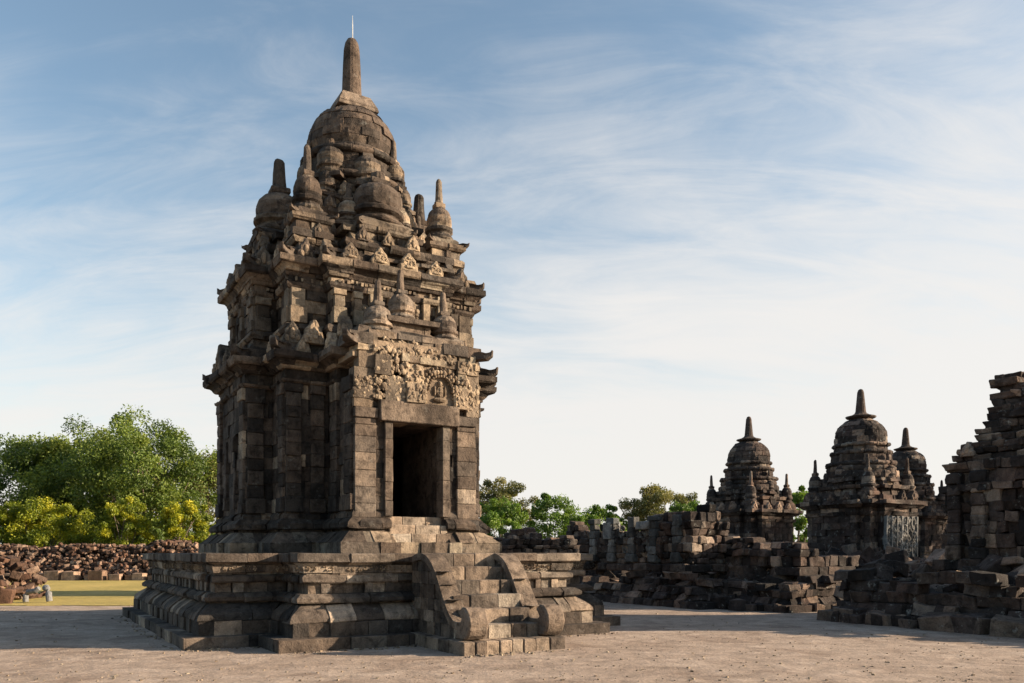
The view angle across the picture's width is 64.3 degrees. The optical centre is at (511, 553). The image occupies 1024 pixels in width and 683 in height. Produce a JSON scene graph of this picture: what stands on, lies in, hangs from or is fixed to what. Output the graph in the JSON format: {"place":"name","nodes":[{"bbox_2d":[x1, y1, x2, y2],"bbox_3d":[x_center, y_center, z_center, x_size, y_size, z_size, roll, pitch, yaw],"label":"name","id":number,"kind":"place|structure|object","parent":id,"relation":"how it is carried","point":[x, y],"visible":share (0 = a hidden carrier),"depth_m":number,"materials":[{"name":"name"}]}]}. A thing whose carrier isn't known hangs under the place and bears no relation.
{"place":"outdoors","nodes":[
{"label":"outdoors","id":0,"kind":"place"},
{"bbox_2d":[0,578,146,605],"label":"lawn","id":1,"kind":"structure","parent":0,"point":[122,592],"depth_m":33.09,"materials":[{"name":"green plant"}]},
{"bbox_2d":[0,588,15,603],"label":"carved block","id":2,"kind":"object","parent":1,"relation":"on","point":[7,596],"depth_m":26.35,"materials":[{"name":"stone"}]},
{"bbox_2d":[0,501,38,545],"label":"bush","id":3,"kind":"object","parent":1,"relation":"on","point":[11,515],"visible":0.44,"depth_m":56.24,"materials":[{"name":"green plant"}]},
{"bbox_2d":[0,555,46,599],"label":"rubble","id":4,"kind":"object","parent":1,"relation":"on","point":[21,583],"visible":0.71,"depth_m":29.29,"materials":[{"name":"stone"}]},
{"bbox_2d":[22,586,40,601],"bbox_3d":[-15.854,1.348,26.888,0.578,0.515,0.206,0,0,0],"label":"curved stone","id":5,"kind":"object","parent":1,"relation":"on","point":[37,589],"visible":1,"depth_m":26.84,"materials":[{"name":"grey stone"}]},
{"bbox_2d":[42,585,52,601],"bbox_3d":[-15.446,1.329,27.123,0.548,0.562,0.225,0,0,45],"label":"curved stone","id":6,"kind":"object","parent":1,"relation":"on","point":[48,593],"visible":1,"depth_m":27.01,"materials":[{"name":"grey stone"}]},
{"bbox_2d":[0,495,100,547],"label":"bush","id":7,"kind":"object","parent":1,"relation":"on","point":[73,525],"visible":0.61,"depth_m":55.91,"materials":[{"name":"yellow plant"}]},
{"bbox_2d":[44,570,62,579],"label":"stone block","id":8,"kind":"object","parent":1,"relation":"on","point":[53,575],"depth_m":48.93,"materials":[{"name":"brown stone"}]},
{"bbox_2d":[61,571,80,580],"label":"stone block","id":9,"kind":"object","parent":1,"relation":"on","point":[70,575],"depth_m":48.90,"materials":[{"name":"brown stone"}]},
{"bbox_2d":[88,571,106,580],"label":"stone block","id":10,"kind":"object","parent":1,"relation":"on","point":[97,575],"depth_m":48.81,"materials":[{"name":"brown stone"}]},
{"bbox_2d":[0,539,198,579],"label":"rubble","id":11,"kind":"object","parent":1,"relation":"on","point":[85,558],"visible":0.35,"depth_m":50.82,"materials":[{"name":"stone"}]},
{"bbox_2d":[108,574,122,580],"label":"stone block","id":12,"kind":"object","parent":1,"relation":"on","point":[115,577],"depth_m":48.84,"materials":[{"name":"brown stone"}]},
{"bbox_2d":[93,496,158,544],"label":"bush","id":13,"kind":"object","parent":1,"relation":"on","point":[121,513],"visible":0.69,"depth_m":55.43,"materials":[{"name":"yellow plant"}]},
{"bbox_2d":[125,575,131,579],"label":"stone block","id":14,"kind":"object","parent":1,"relation":"on","point":[128,577],"depth_m":49.11,"materials":[{"name":"brown stone"}]},
{"bbox_2d":[132,573,146,579],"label":"stone block","id":15,"kind":"object","parent":1,"relation":"on","point":[139,576],"depth_m":49.03,"materials":[{"name":"brown stone"}]},
{"bbox_2d":[152,491,214,543],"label":"bush","id":16,"kind":"object","parent":1,"relation":"on","point":[178,519],"visible":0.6,"depth_m":55.45,"materials":[{"name":"yellow plant"}]},
{"bbox_2d":[0,602,1023,682],"bbox_3d":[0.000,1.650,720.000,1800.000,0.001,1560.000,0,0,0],"label":"ground","id":17,"kind":"structure","parent":0,"point":[99,629],"depth_m":13.03,"materials":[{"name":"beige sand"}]},
{"bbox_2d":[0,522,48,545],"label":"bush","id":18,"kind":"object","parent":17,"relation":"on","point":[2,528],"visible":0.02,"depth_m":60.90,"materials":[{"name":"green plant"}]},
{"bbox_2d":[0,432,89,544],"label":"tree","id":19,"kind":"object","parent":17,"relation":"on","point":[18,473],"visible":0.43,"depth_m":66.13,"materials":[{"name":"green plant"}]},
{"bbox_2d":[43,525,86,546],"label":"bush","id":20,"kind":"object","parent":17,"relation":"on","point":[59,536],"visible":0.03,"depth_m":61.33,"materials":[{"name":"green plant"}]},
{"bbox_2d":[0,413,153,524],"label":"tree","id":21,"kind":"object","parent":17,"relation":"on","point":[52,449],"visible":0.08,"depth_m":68.00,"materials":[{"name":"green plant"}]},
{"bbox_2d":[50,403,217,537],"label":"tree","id":22,"kind":"object","parent":17,"relation":"on","point":[133,455],"visible":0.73,"depth_m":62.54,"materials":[{"name":"green plant"}]},
{"bbox_2d":[113,526,173,542],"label":"bush","id":23,"kind":"object","parent":17,"relation":"on","point":[160,534],"visible":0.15,"depth_m":60.93,"materials":[{"name":"green plant"}]},
{"bbox_2d":[147,451,218,532],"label":"tree","id":24,"kind":"object","parent":17,"relation":"on","point":[208,503],"visible":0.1,"depth_m":67.31,"materials":[{"name":"green plant"}]},
{"bbox_2d":[162,528,214,539],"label":"bush","id":25,"kind":"object","parent":17,"relation":"on","point":[189,533],"depth_m":62.45,"materials":[{"name":"green plant"}]},
{"bbox_2d":[122,16,620,655],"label":"temple","id":26,"kind":"structure","parent":17,"relation":"on","point":[348,380],"depth_m":17.21,"materials":[{"name":"stone"}]},
{"bbox_2d":[479,476,538,535],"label":"tree","id":27,"kind":"object","parent":17,"relation":"on","point":[507,491],"visible":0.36,"depth_m":93.18,"materials":[{"name":"green plant"}]},
{"bbox_2d":[479,496,543,538],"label":"tree","id":28,"kind":"object","parent":17,"relation":"on","point":[495,515],"visible":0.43,"depth_m":81.49,"materials":[{"name":"green plant"}]},
{"bbox_2d":[490,521,613,575],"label":"ruined temple","id":29,"kind":"structure","parent":17,"relation":"on","point":[526,540],"depth_m":37.02,"materials":[{"name":"stone"}]},
{"bbox_2d":[511,492,596,539],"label":"tree","id":30,"kind":"object","parent":17,"relation":"on","point":[540,512],"visible":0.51,"depth_m":83.35,"materials":[{"name":"green plant"}]},
{"bbox_2d":[579,504,640,530],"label":"tree","id":31,"kind":"object","parent":17,"relation":"on","point":[603,514],"visible":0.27,"depth_m":88.42,"materials":[{"name":"green plant"}]},
{"bbox_2d":[596,570,691,599],"bbox_3d":[4.305,1.314,28.807,3.069,1.399,8.890,0,0,-32],"label":"rubble","id":32,"kind":"object","parent":17,"relation":"on","point":[611,576],"visible":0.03,"depth_m":26.76,"materials":[{"name":"stone"}]},
{"bbox_2d":[618,482,697,521],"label":"tree","id":33,"kind":"object","parent":17,"relation":"on","point":[647,505],"visible":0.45,"depth_m":91.00,"materials":[{"name":"green plant"}]},
{"bbox_2d":[579,504,746,609],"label":"ruined temple","id":34,"kind":"structure","parent":17,"relation":"on","point":[631,555],"depth_m":26.48,"materials":[{"name":"stone"}]},
{"bbox_2d":[645,536,684,577],"bbox_3d":[9.470,0.572,41.064,9.075,2.861,11.457,0,0,-30],"label":"rubble","id":35,"kind":"object","parent":17,"relation":"on","point":[650,574],"visible":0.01,"depth_m":39.39,"materials":[{"name":"stone"}]},
{"bbox_2d":[667,500,700,511],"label":"tree","id":36,"kind":"object","parent":17,"relation":"on","point":[690,506],"visible":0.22,"depth_m":80.21,"materials":[{"name":"green plant"}]},
{"bbox_2d":[709,595,734,609],"bbox_3d":[6.267,1.493,24.308,0.518,0.416,0.731,-4,-5,-29],"label":"fallen block","id":37,"kind":"object","parent":17,"relation":"on","point":[723,600],"depth_m":24.03,"materials":[{"name":"stone"}]},
{"bbox_2d":[718,602,728,609],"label":"fallen block","id":38,"kind":"object","parent":17,"relation":"on","point":[720,606],"depth_m":24.02,"materials":[{"name":"stone"}]},
{"bbox_2d":[728,600,749,610],"bbox_3d":[6.535,1.521,23.500,0.406,0.323,0.567,9,-9,-31],"label":"fallen block","id":39,"kind":"object","parent":17,"relation":"on","point":[736,605],"depth_m":23.32,"materials":[{"name":"stone"}]},
{"bbox_2d":[745,604,756,610],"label":"fallen block","id":40,"kind":"object","parent":17,"relation":"on","point":[751,607],"depth_m":23.20,"materials":[{"name":"stone"}]},
{"bbox_2d":[706,416,802,542],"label":"temple","id":41,"kind":"structure","parent":17,"relation":"on","point":[748,498],"depth_m":41.93,"materials":[{"name":"stone"}]},
{"bbox_2d":[717,562,797,588],"bbox_3d":[8.695,0.981,26.321,5.544,2.031,4.146,0,0,-30],"label":"rubble","id":42,"kind":"object","parent":17,"relation":"on","point":[768,574],"visible":0.1,"depth_m":24.93,"materials":[{"name":"stone"}]},
{"bbox_2d":[791,485,807,542],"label":"tree","id":43,"kind":"object","parent":17,"relation":"on","point":[800,523],"visible":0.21,"depth_m":67.20,"materials":[{"name":"green plant"}]},
{"bbox_2d":[691,537,910,612],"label":"ruined temple","id":44,"kind":"structure","parent":17,"relation":"on","point":[812,588],"depth_m":24.08,"materials":[{"name":"stone"}]},
{"bbox_2d":[842,612,864,623],"bbox_3d":[8.095,1.540,19.241,0.350,0.301,0.468,-12,7,-18],"label":"fallen block","id":45,"kind":"object","parent":17,"relation":"on","point":[853,618],"depth_m":19.08,"materials":[{"name":"stone"}]},
{"bbox_2d":[796,389,927,558],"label":"temple","id":46,"kind":"structure","parent":17,"relation":"on","point":[862,495],"depth_m":34.79,"materials":[{"name":"stone"}]},
{"bbox_2d":[779,540,945,572],"bbox_3d":[14.699,0.716,31.781,8.520,2.844,10.898,0,0,-32],"label":"rubble","id":47,"kind":"object","parent":17,"relation":"on","point":[868,554],"visible":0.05,"depth_m":29.51,"materials":[{"name":"stone"}]},
{"bbox_2d":[865,610,891,625],"bbox_3d":[8.495,1.523,18.741,0.436,0.337,0.645,-6,8,-30],"label":"fallen block","id":48,"kind":"object","parent":17,"relation":"on","point":[886,619],"depth_m":18.64,"materials":[{"name":"stone"}]},
{"bbox_2d":[898,619,917,628],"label":"fallen block","id":49,"kind":"object","parent":17,"relation":"on","point":[908,623],"depth_m":17.86,"materials":[{"name":"stone"}]},
{"bbox_2d":[816,371,1023,628],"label":"ruined temple","id":50,"kind":"structure","parent":17,"relation":"on","point":[982,490],"depth_m":18.93,"materials":[{"name":"stone"}]},
{"bbox_2d":[833,606,852,614],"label":"fallen block","id":51,"kind":"object","parent":50,"relation":"on","point":[847,611],"depth_m":19.40,"materials":[{"name":"stone"}]},
{"bbox_2d":[839,606,867,614],"bbox_3d":[8.199,1.480,19.457,0.533,0.425,0.746,-6,6,-15],"label":"fallen block","id":52,"kind":"object","parent":50,"relation":"on","point":[857,610],"depth_m":19.14,"materials":[{"name":"stone"}]},
{"bbox_2d":[892,427,947,558],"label":"temple","id":53,"kind":"structure","parent":17,"relation":"on","point":[932,516],"depth_m":45.61,"materials":[{"name":"stone"}]},
{"bbox_2d":[832,554,1023,612],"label":"rubble","id":54,"kind":"object","parent":17,"relation":"on","point":[887,570],"visible":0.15,"depth_m":18.97,"materials":[{"name":"stone"}]},
{"bbox_2d":[917,612,959,631],"bbox_3d":[9.136,1.490,17.377,0.511,0.422,0.717,-14,4,-41],"label":"fallen block","id":55,"kind":"object","parent":17,"relation":"on","point":[936,621],"depth_m":17.25,"materials":[{"name":"stone"}]},
{"bbox_2d":[950,613,989,633],"bbox_3d":[9.507,1.480,16.905,0.530,0.455,0.708,-3,-3,-24],"label":"fallen block","id":56,"kind":"object","parent":17,"relation":"on","point":[964,624],"depth_m":16.77,"materials":[{"name":"stone"}]},
{"bbox_2d":[956,614,991,634],"bbox_3d":[9.565,1.501,16.799,0.492,0.422,0.671,4,3,-17],"label":"fallen block","id":57,"kind":"object","parent":17,"relation":"on","point":[981,626],"depth_m":16.48,"materials":[{"name":"stone"}]},
{"bbox_2d":[989,614,1023,637],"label":"fallen block","id":58,"kind":"object","parent":17,"relation":"on","point":[1005,626],"depth_m":16.05,"materials":[{"name":"stone"}]},
{"bbox_2d":[0,0,1023,543],"label":"sky","id":59,"kind":"structure","parent":0,"point":[683,222],"materials":[{"name":"blue"}]}
]}

